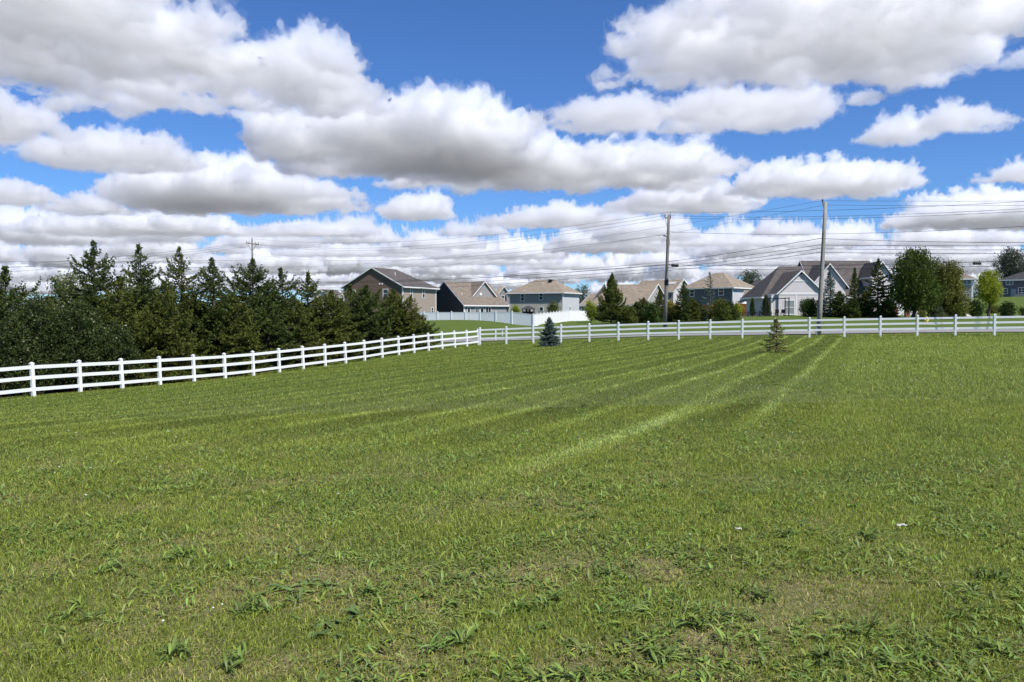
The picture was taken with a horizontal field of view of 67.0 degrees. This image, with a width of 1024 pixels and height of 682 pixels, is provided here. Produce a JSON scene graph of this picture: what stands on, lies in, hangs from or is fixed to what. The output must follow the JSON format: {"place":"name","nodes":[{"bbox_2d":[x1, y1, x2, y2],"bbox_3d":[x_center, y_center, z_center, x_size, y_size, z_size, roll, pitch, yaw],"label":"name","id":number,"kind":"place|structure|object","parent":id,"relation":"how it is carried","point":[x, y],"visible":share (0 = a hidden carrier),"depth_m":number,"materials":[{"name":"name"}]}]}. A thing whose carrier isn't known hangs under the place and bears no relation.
{"place":"outdoors","nodes":[
{"label":"outdoors","id":0,"kind":"place"},
{"bbox_2d":[0,297,1023,681],"bbox_3d":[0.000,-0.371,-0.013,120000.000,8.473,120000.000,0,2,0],"label":"ground","id":1,"kind":"structure","parent":0,"point":[462,327],"depth_m":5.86,"materials":[{"name":"green plant"}]},
{"bbox_2d":[0,271,45,395],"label":"spruce tree","id":2,"kind":"object","parent":1,"relation":"on","point":[3,301],"visible":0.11,"depth_m":35.29,"materials":[{"name":"green plant"}]},
{"bbox_2d":[0,312,54,395],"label":"hedge shrub","id":3,"kind":"object","parent":1,"relation":"on","point":[12,340],"visible":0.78,"depth_m":33.38,"materials":[{"name":"green plant"}]},
{"bbox_2d":[0,265,65,392],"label":"spruce tree","id":4,"kind":"object","parent":1,"relation":"on","point":[6,283],"visible":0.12,"depth_m":37.16,"materials":[{"name":"green plant"}]},
{"bbox_2d":[13,296,65,329],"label":"spruce tree","id":5,"kind":"object","parent":1,"relation":"on","point":[50,302],"visible":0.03,"depth_m":40.95,"materials":[{"name":"green plant"}]},
{"bbox_2d":[0,290,84,393],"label":"hedge shrub","id":6,"kind":"object","parent":1,"relation":"on","point":[41,326],"visible":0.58,"depth_m":34.63,"materials":[{"name":"green plant"}]},
{"bbox_2d":[42,268,91,312],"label":"broadleaf tree","id":7,"kind":"object","parent":1,"relation":"on","point":[73,277],"visible":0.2,"depth_m":45.69,"materials":[{"name":"green plant"}]},
{"bbox_2d":[45,298,119,391],"bbox_3d":[-20.046,0.335,36.134,3.669,4.667,3.493,2,3,41],"label":"hedge shrub","id":8,"kind":"object","parent":1,"relation":"on","point":[83,322],"visible":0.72,"depth_m":35.81,"materials":[{"name":"green plant"}]},
{"bbox_2d":[43,240,150,390],"bbox_3d":[-21.815,-1.044,40.048,6.224,8.487,6.040,-1,2,-34],"label":"spruce tree","id":9,"kind":"object","parent":1,"relation":"on","point":[91,293],"visible":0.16,"depth_m":39.61,"materials":[{"name":"green plant"}]},
{"bbox_2d":[85,316,149,387],"bbox_3d":[-19.078,0.702,37.345,2.871,3.818,2.892,-1,2,-34],"label":"hedge shrub","id":10,"kind":"object","parent":1,"relation":"on","point":[126,348],"visible":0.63,"depth_m":36.94,"materials":[{"name":"green plant"}]},
{"bbox_2d":[59,274,176,389],"bbox_3d":[-19.669,-0.035,38.593,4.958,6.671,5.005,0,2,5],"label":"spruce tree","id":11,"kind":"object","parent":1,"relation":"on","point":[122,319],"visible":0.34,"depth_m":38.52,"materials":[{"name":"green plant"}]},
{"bbox_2d":[99,243,196,374],"bbox_3d":[-20.483,-1.040,42.323,5.934,8.632,6.600,0,2,8],"label":"spruce tree","id":12,"kind":"object","parent":1,"relation":"on","point":[145,272],"visible":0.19,"depth_m":42.05,"materials":[{"name":"green plant"}]},
{"bbox_2d":[129,279,214,384],"bbox_3d":[-18.110,-0.110,40.644,4.387,6.317,5.031,-2,3,-44],"label":"spruce tree","id":13,"kind":"object","parent":1,"relation":"on","point":[176,347],"visible":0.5,"depth_m":40.33,"materials":[{"name":"green plant"}]},
{"bbox_2d":[157,246,229,375],"bbox_3d":[-19.239,-1.376,44.960,5.301,8.421,4.967,1,2,27],"label":"spruce tree","id":14,"kind":"object","parent":1,"relation":"on","point":[180,269],"visible":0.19,"depth_m":44.55,"materials":[{"name":"green plant"}]},
{"bbox_2d":[178,257,259,378],"bbox_3d":[-17.302,-1.002,45.104,5.390,7.842,5.190,2,3,44],"label":"spruce tree","id":15,"kind":"object","parent":1,"relation":"on","point":[205,308],"visible":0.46,"depth_m":44.34,"materials":[{"name":"green plant"}]},
{"bbox_2d":[196,296,274,378],"bbox_3d":[-16.072,0.099,44.469,4.644,5.527,4.382,0,2,4],"label":"spruce tree","id":16,"kind":"object","parent":1,"relation":"on","point":[238,325],"visible":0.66,"depth_m":44.13,"materials":[{"name":"green plant"}]},
{"bbox_2d":[0,329,478,396],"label":"rail fence","id":17,"kind":"object","parent":1,"relation":"on","point":[32,377],"visible":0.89,"depth_m":39.06,"materials":[{"name":"white plastic"}]},
{"bbox_2d":[210,257,294,368],"bbox_3d":[-16.784,-1.160,49.700,7.649,8.468,7.348,1,2,14],"label":"spruce tree","id":18,"kind":"object","parent":1,"relation":"on","point":[255,298],"visible":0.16,"depth_m":48.98,"materials":[{"name":"green plant"}]},
{"bbox_2d":[246,239,258,292],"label":"utility pole","id":19,"kind":"object","parent":1,"relation":"on","point":[252,244],"visible":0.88,"depth_m":149.35,"materials":[{"name":"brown wood"}]},
{"bbox_2d":[253,215,663,248],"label":"power line","id":20,"kind":"object","parent":19,"relation":"attached to","point":[474,241],"visible":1,"depth_m":100.58,"materials":[{"name":"metal"}]},
{"bbox_2d":[260,235,658,260],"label":"power line","id":21,"kind":"object","parent":19,"relation":"attached to","point":[481,255],"visible":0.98,"depth_m":98.70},
{"bbox_2d":[261,212,666,242],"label":"power line","id":22,"kind":"object","parent":19,"relation":"attached to","point":[495,234],"visible":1,"depth_m":98.12,"materials":[{"name":"metal"}]},
{"bbox_2d":[274,264,664,282],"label":"telephone cable","id":23,"kind":"object","parent":19,"relation":"attached to","point":[500,276],"visible":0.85,"depth_m":97.44,"materials":[{"name":"black"}]},
{"bbox_2d":[298,268,659,287],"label":"telephone cable","id":24,"kind":"object","parent":19,"relation":"attached to","point":[513,279],"visible":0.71,"depth_m":96.00,"materials":[{"name":"black"}]},
{"bbox_2d":[321,262,658,281],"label":"telephone cable","id":25,"kind":"object","parent":19,"relation":"attached to","point":[494,275],"visible":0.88,"depth_m":96.97,"materials":[{"name":"black"}]},
{"bbox_2d":[317,270,664,290],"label":"telephone cable","id":26,"kind":"object","parent":19,"relation":"attached to","point":[492,284],"visible":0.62,"depth_m":98.85,"materials":[{"name":"black"}]},
{"bbox_2d":[257,200,823,266],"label":"power line","id":27,"kind":"object","parent":19,"relation":"attached to","point":[581,239],"visible":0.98,"depth_m":77.95,"materials":[{"name":"metal"}]},
{"bbox_2d":[287,205,822,272],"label":"power line","id":28,"kind":"object","parent":19,"relation":"attached to","point":[589,246],"visible":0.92,"depth_m":76.92,"materials":[{"name":"metal"}]},
{"bbox_2d":[241,298,301,372],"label":"spruce tree","id":29,"kind":"object","parent":1,"relation":"on","point":[276,337],"visible":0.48,"depth_m":46.59,"materials":[{"name":"green plant"}]},
{"bbox_2d":[256,267,322,359],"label":"spruce tree","id":30,"kind":"object","parent":1,"relation":"on","point":[282,299],"visible":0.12,"depth_m":50.42,"materials":[{"name":"green plant"}]},
{"bbox_2d":[271,302,338,369],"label":"spruce tree","id":31,"kind":"object","parent":1,"relation":"on","point":[298,314],"visible":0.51,"depth_m":48.79,"materials":[{"name":"green plant"}]},
{"bbox_2d":[293,270,341,362],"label":"spruce tree","id":32,"kind":"object","parent":1,"relation":"on","point":[311,288],"visible":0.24,"depth_m":52.23,"materials":[{"name":"green plant"}]},
{"bbox_2d":[312,289,340,313],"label":"house","id":33,"kind":"structure","parent":1,"relation":"on","point":[337,292],"depth_m":191.55,"materials":[{"name":"white"}]},
{"bbox_2d":[310,290,373,361],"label":"spruce tree","id":34,"kind":"object","parent":1,"relation":"on","point":[335,334],"visible":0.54,"depth_m":52.44,"materials":[{"name":"green plant"}]},
{"bbox_2d":[337,284,365,355],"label":"spruce tree","id":35,"kind":"object","parent":1,"relation":"on","point":[350,292],"visible":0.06,"depth_m":58.11,"materials":[{"name":"green plant"}]},
{"bbox_2d":[337,284,403,356],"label":"spruce tree","id":36,"kind":"object","parent":1,"relation":"on","point":[373,322],"visible":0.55,"depth_m":55.79,"materials":[{"name":"green plant"}]},
{"bbox_2d":[340,267,439,315],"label":"house","id":37,"kind":"structure","parent":1,"relation":"on","point":[425,296],"depth_m":138.20,"materials":[{"name":"grey"}]},
{"bbox_2d":[368,289,421,350],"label":"spruce tree","id":38,"kind":"object","parent":1,"relation":"on","point":[398,315],"visible":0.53,"depth_m":60.25,"materials":[{"name":"green plant"}]},
{"bbox_2d":[395,294,436,350],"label":"spruce tree","id":39,"kind":"object","parent":1,"relation":"on","point":[411,309],"visible":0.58,"depth_m":60.67,"materials":[{"name":"green plant"}]},
{"bbox_2d":[396,312,440,349],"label":"spruce tree","id":40,"kind":"object","parent":1,"relation":"on","point":[427,327],"visible":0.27,"depth_m":61.47,"materials":[{"name":"green plant"}]},
{"bbox_2d":[436,281,508,311],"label":"house","id":41,"kind":"structure","parent":1,"relation":"on","point":[452,296],"depth_m":149.35,"materials":[{"name":"grey"}]},
{"bbox_2d":[12,285,980,312],"bbox_3d":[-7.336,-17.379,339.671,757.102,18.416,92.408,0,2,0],"label":"woods","id":42,"kind":"object","parent":1,"relation":"on","point":[974,296],"visible":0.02,"depth_m":329.64,"materials":[{"name":"green plant"}]},
{"bbox_2d":[496,286,508,311],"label":"house","id":43,"kind":"structure","parent":1,"relation":"on","point":[502,291],"depth_m":184.22,"materials":[{"name":"grey"}]},
{"bbox_2d":[417,310,590,325],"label":"privacy fence","id":44,"kind":"object","parent":1,"relation":"on","point":[516,318],"visible":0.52,"depth_m":111.95,"materials":[{"name":"white plastic"}]},
{"bbox_2d":[2,397,1023,681],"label":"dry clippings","id":45,"kind":"object","parent":1,"relation":"on","point":[506,579],"visible":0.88,"depth_m":4.30,"materials":[{"name":"beige plant"}]},
{"bbox_2d":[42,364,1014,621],"bbox_3d":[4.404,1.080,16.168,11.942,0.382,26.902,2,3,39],"label":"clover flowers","id":46,"kind":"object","parent":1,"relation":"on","point":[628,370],"visible":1,"depth_m":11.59,"materials":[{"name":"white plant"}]},
{"bbox_2d":[33,524,1023,681],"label":"weed clumps","id":47,"kind":"object","parent":1,"relation":"on","point":[238,657],"visible":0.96,"depth_m":3.91,"materials":[{"name":"green plant"}]},
{"bbox_2d":[506,279,581,313],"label":"house","id":48,"kind":"structure","parent":1,"relation":"on","point":[539,296],"depth_m":163.26,"materials":[{"name":"blue"}]},
{"bbox_2d":[537,316,561,346],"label":"spruce tree","id":49,"kind":"object","parent":1,"relation":"on","point":[549,338],"visible":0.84,"depth_m":59.42,"materials":[{"name":"green plant"}]},
{"bbox_2d":[546,300,561,312],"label":"broadleaf tree","id":50,"kind":"object","parent":1,"relation":"on","point":[552,307],"visible":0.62,"depth_m":137.53,"materials":[{"name":"green plant"}]},
{"bbox_2d":[575,284,590,310],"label":"broadleaf tree","id":51,"kind":"object","parent":1,"relation":"on","point":[582,295],"visible":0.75,"depth_m":260.71,"materials":[{"name":"green plant"}]},
{"bbox_2d":[583,299,597,322],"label":"leafy shrub","id":52,"kind":"object","parent":1,"relation":"on","point":[589,313],"visible":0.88,"depth_m":107.71,"materials":[{"name":"green plant"}]},
{"bbox_2d":[592,273,628,322],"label":"pine tree","id":53,"kind":"object","parent":1,"relation":"on","point":[610,309],"visible":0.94,"depth_m":91.35,"materials":[{"name":"green plant"}]},
{"bbox_2d":[579,284,663,319],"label":"house","id":54,"kind":"structure","parent":1,"relation":"on","point":[632,293],"depth_m":143.82,"materials":[{"name":"beige"}]},
{"bbox_2d":[616,304,640,322],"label":"evergreen","id":55,"kind":"object","parent":1,"relation":"on","point":[628,314],"visible":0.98,"depth_m":89.63,"materials":[{"name":"green plant"}]},
{"bbox_2d":[632,301,644,322],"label":"evergreen","id":56,"kind":"object","parent":1,"relation":"on","point":[637,305],"visible":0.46,"depth_m":90.92,"materials":[{"name":"green plant"}]},
{"bbox_2d":[641,301,662,322],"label":"evergreen","id":57,"kind":"object","parent":1,"relation":"on","point":[651,312],"visible":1,"depth_m":89.63,"materials":[{"name":"green plant"}]},
{"bbox_2d":[649,288,669,321],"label":"evergreen","id":58,"kind":"object","parent":1,"relation":"on","point":[659,300],"visible":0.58,"depth_m":91.04,"materials":[{"name":"green plant"}]},
{"bbox_2d":[639,279,687,308],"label":"house","id":59,"kind":"structure","parent":1,"relation":"on","point":[674,285],"depth_m":180.12,"materials":[{"name":"grey"}]},
{"bbox_2d":[663,212,670,326],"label":"utility pole","id":60,"kind":"object","parent":1,"relation":"on","point":[666,280],"visible":0.97,"depth_m":79.66,"materials":[{"name":"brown wood"}]},
{"bbox_2d":[263,218,666,250],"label":"power line","id":61,"kind":"object","parent":60,"relation":"attached to","point":[463,245],"visible":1,"depth_m":103.92,"materials":[{"name":"metal"}]},
{"bbox_2d":[672,265,1023,268],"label":"telephone cable","id":62,"kind":"object","parent":60,"relation":"attached to","point":[891,268],"visible":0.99,"depth_m":57.32,"materials":[{"name":"black"}]},
{"bbox_2d":[682,226,1023,233],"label":"power line","id":63,"kind":"object","parent":60,"relation":"attached to","point":[885,232],"visible":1,"depth_m":58.24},
{"bbox_2d":[695,209,1013,216],"bbox_3d":[27.388,-10.613,62.660,0.025,3.383,40.594,-1,2,-33],"label":"power line","id":64,"kind":"object","parent":60,"relation":"attached to","point":[869,215],"visible":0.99,"depth_m":59.45,"materials":[{"name":"metal"}]},
{"bbox_2d":[688,211,1023,218],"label":"power line","id":65,"kind":"object","parent":60,"relation":"attached to","point":[905,216],"visible":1,"depth_m":58.45,"materials":[{"name":"metal"}]},
{"bbox_2d":[697,260,1023,265],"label":"telephone cable","id":66,"kind":"object","parent":60,"relation":"attached to","point":[868,264],"visible":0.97,"depth_m":60.79,"materials":[{"name":"black"}]},
{"bbox_2d":[769,201,1023,211],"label":"power line","id":67,"kind":"object","parent":60,"relation":"attached to","point":[901,207],"visible":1,"depth_m":58.87,"materials":[{"name":"metal"}]},
{"bbox_2d":[672,281,692,321],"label":"evergreen","id":68,"kind":"object","parent":1,"relation":"on","point":[683,301],"visible":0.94,"depth_m":89.67,"materials":[{"name":"green plant"}]},
{"bbox_2d":[685,298,706,321],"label":"evergreen","id":69,"kind":"object","parent":1,"relation":"on","point":[696,315],"visible":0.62,"depth_m":90.79,"materials":[{"name":"green plant"}]},
{"bbox_2d":[701,272,717,320],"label":"spruce tree","id":70,"kind":"object","parent":1,"relation":"on","point":[710,283],"visible":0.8,"depth_m":90.85,"materials":[{"name":"green plant"}]},
{"bbox_2d":[679,273,753,306],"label":"house","id":71,"kind":"structure","parent":1,"relation":"on","point":[729,288],"depth_m":155.64,"materials":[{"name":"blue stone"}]},
{"bbox_2d":[706,297,734,320],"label":"evergreen","id":72,"kind":"object","parent":1,"relation":"on","point":[719,312],"visible":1,"depth_m":89.59,"materials":[{"name":"green plant"}]},
{"bbox_2d":[718,301,740,320],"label":"evergreen","id":73,"kind":"object","parent":1,"relation":"on","point":[732,311],"visible":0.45,"depth_m":90.79,"materials":[{"name":"green plant"}]},
{"bbox_2d":[735,267,762,283],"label":"broadleaf tree","id":74,"kind":"object","parent":1,"relation":"on","point":[748,278],"visible":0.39,"depth_m":253.04,"materials":[{"name":"green plant"}]},
{"bbox_2d":[479,314,1023,344],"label":"rail fence","id":75,"kind":"object","parent":1,"relation":"on","point":[955,327],"visible":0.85,"depth_m":58.36,"materials":[{"name":"white plastic"}]},
{"bbox_2d":[748,298,755,314],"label":"column evergreen","id":76,"kind":"object","parent":1,"relation":"on","point":[752,309],"depth_m":103.75,"materials":[{"name":"green plant"}]},
{"bbox_2d":[736,311,771,316],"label":"iron railing","id":77,"kind":"object","parent":1,"relation":"on","point":[747,315],"visible":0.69,"depth_m":102.92,"materials":[{"name":"black metal"}]},
{"bbox_2d":[760,294,770,314],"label":"column evergreen","id":78,"kind":"object","parent":1,"relation":"on","point":[763,308],"depth_m":103.74,"materials":[{"name":"green plant"}]},
{"bbox_2d":[759,317,792,352],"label":"spruce tree","id":79,"kind":"object","parent":1,"relation":"on","point":[776,331],"visible":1,"depth_m":37.68,"materials":[{"name":"green plant"}]},
{"bbox_2d":[765,297,789,316],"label":"arbour","id":80,"kind":"object","parent":1,"relation":"on","point":[785,298],"visible":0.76,"depth_m":98.91,"materials":[{"name":"black paint"}]},
{"bbox_2d":[798,296,817,316],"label":"round bush","id":81,"kind":"object","parent":1,"relation":"on","point":[808,307],"visible":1,"depth_m":94.53,"materials":[{"name":"green plant"}]},
{"bbox_2d":[815,199,826,334],"bbox_3d":[23.926,-5.461,59.843,0.767,10.960,0.380,0,2,0],"label":"utility pole","id":82,"kind":"object","parent":1,"relation":"on","point":[820,291],"visible":0.93,"depth_m":59.73,"materials":[{"name":"grey wood"}]},
{"bbox_2d":[825,252,1023,253],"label":"telephone cable","id":83,"kind":"object","parent":82,"relation":"attached to","point":[946,253],"visible":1,"depth_m":53.52,"materials":[{"name":"black"}]},
{"bbox_2d":[825,238,1023,242],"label":"telephone cable","id":84,"kind":"object","parent":82,"relation":"attached to","point":[930,241],"visible":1,"depth_m":54.55,"materials":[{"name":"black"}]},
{"bbox_2d":[863,205,1023,205],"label":"power line","id":85,"kind":"object","parent":82,"relation":"attached to","point":[906,205],"visible":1,"depth_m":55.69,"materials":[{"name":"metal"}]},
{"bbox_2d":[740,260,917,315],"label":"house","id":86,"kind":"structure","parent":1,"relation":"on","point":[796,284],"depth_m":107.22,"materials":[{"name":"white"}]},
{"bbox_2d":[783,300,794,314],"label":"patio door","id":87,"kind":"structure","parent":86,"relation":"in","point":[792,302],"depth_m":104.52,"materials":[{"name":"white glass"}]},
{"bbox_2d":[822,270,838,316],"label":"spruce tree","id":88,"kind":"object","parent":1,"relation":"on","point":[830,283],"visible":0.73,"depth_m":92.74,"materials":[{"name":"green plant"}]},
{"bbox_2d":[825,291,851,317],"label":"spruce tree","id":89,"kind":"object","parent":1,"relation":"on","point":[840,298],"visible":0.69,"depth_m":91.64,"materials":[{"name":"green plant"}]},
{"bbox_2d":[841,298,861,317],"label":"round bush","id":90,"kind":"object","parent":1,"relation":"on","point":[852,304],"visible":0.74,"depth_m":89.16,"materials":[{"name":"green plant"}]},
{"bbox_2d":[845,268,864,316],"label":"spruce tree","id":91,"kind":"object","parent":1,"relation":"on","point":[854,285],"visible":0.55,"depth_m":91.62,"materials":[{"name":"green plant"}]},
{"bbox_2d":[858,293,875,314],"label":"spruce tree","id":92,"kind":"object","parent":1,"relation":"on","point":[864,303],"visible":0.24,"depth_m":93.07,"materials":[{"name":"green plant"}]},
{"bbox_2d":[860,258,896,317],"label":"spruce tree","id":93,"kind":"object","parent":1,"relation":"on","point":[874,304],"visible":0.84,"depth_m":90.54,"materials":[{"name":"green plant"}]},
{"bbox_2d":[884,246,948,317],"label":"broadleaf tree","id":94,"kind":"object","parent":1,"relation":"on","point":[912,287],"visible":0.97,"depth_m":86.88,"materials":[{"name":"green broad leaves"},{"name":"bark"}]},
{"bbox_2d":[927,304,947,316],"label":"leafy shrub","id":95,"kind":"object","parent":1,"relation":"on","point":[936,313],"visible":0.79,"depth_m":87.48,"materials":[{"name":"green plant"}]},
{"bbox_2d":[924,256,952,314],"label":"broadleaf tree","id":96,"kind":"object","parent":1,"relation":"on","point":[937,265],"visible":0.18,"depth_m":88.82,"materials":[{"name":"green plant"}]},
{"bbox_2d":[928,257,974,316],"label":"broadleaf tree","id":97,"kind":"object","parent":1,"relation":"on","point":[957,298],"visible":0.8,"depth_m":87.89,"materials":[{"name":"green plant"}]},
{"bbox_2d":[943,271,977,305],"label":"house","id":98,"kind":"structure","parent":1,"relation":"on","point":[968,281],"depth_m":146.99,"materials":[{"name":"grey"}]},
{"bbox_2d":[967,299,987,316],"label":"round bush","id":99,"kind":"object","parent":1,"relation":"on","point":[978,309],"visible":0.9,"depth_m":92.50,"materials":[{"name":"green plant"}]},
{"bbox_2d":[974,269,1004,315],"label":"broadleaf tree","id":100,"kind":"object","parent":1,"relation":"on","point":[989,289],"visible":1,"depth_m":97.27,"materials":[{"name":"green plant"}]},
{"bbox_2d":[995,301,1018,315],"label":"round bush","id":101,"kind":"object","parent":1,"relation":"on","point":[1007,309],"visible":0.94,"depth_m":91.56,"materials":[{"name":"green plant"}]},
{"bbox_2d":[991,245,1023,278],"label":"broadleaf tree","id":102,"kind":"object","parent":1,"relation":"on","point":[1006,269],"visible":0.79,"depth_m":203.47,"materials":[{"name":"green plant"}]},
{"bbox_2d":[999,272,1023,296],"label":"house","id":103,"kind":"structure","parent":1,"relation":"on","point":[1013,285],"depth_m":183.91,"materials":[{"name":"blue"}]},
{"bbox_2d":[0,0,1023,309],"label":"sky","id":104,"kind":"structure","parent":0,"point":[160,126],"materials":[{"name":"blue"}]},
{"bbox_2d":[431,329,1023,341],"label":"road","id":105,"kind":"structure","parent":0,"point":[866,331],"depth_m":64.26,"materials":[{"name":"grey asphalt"}]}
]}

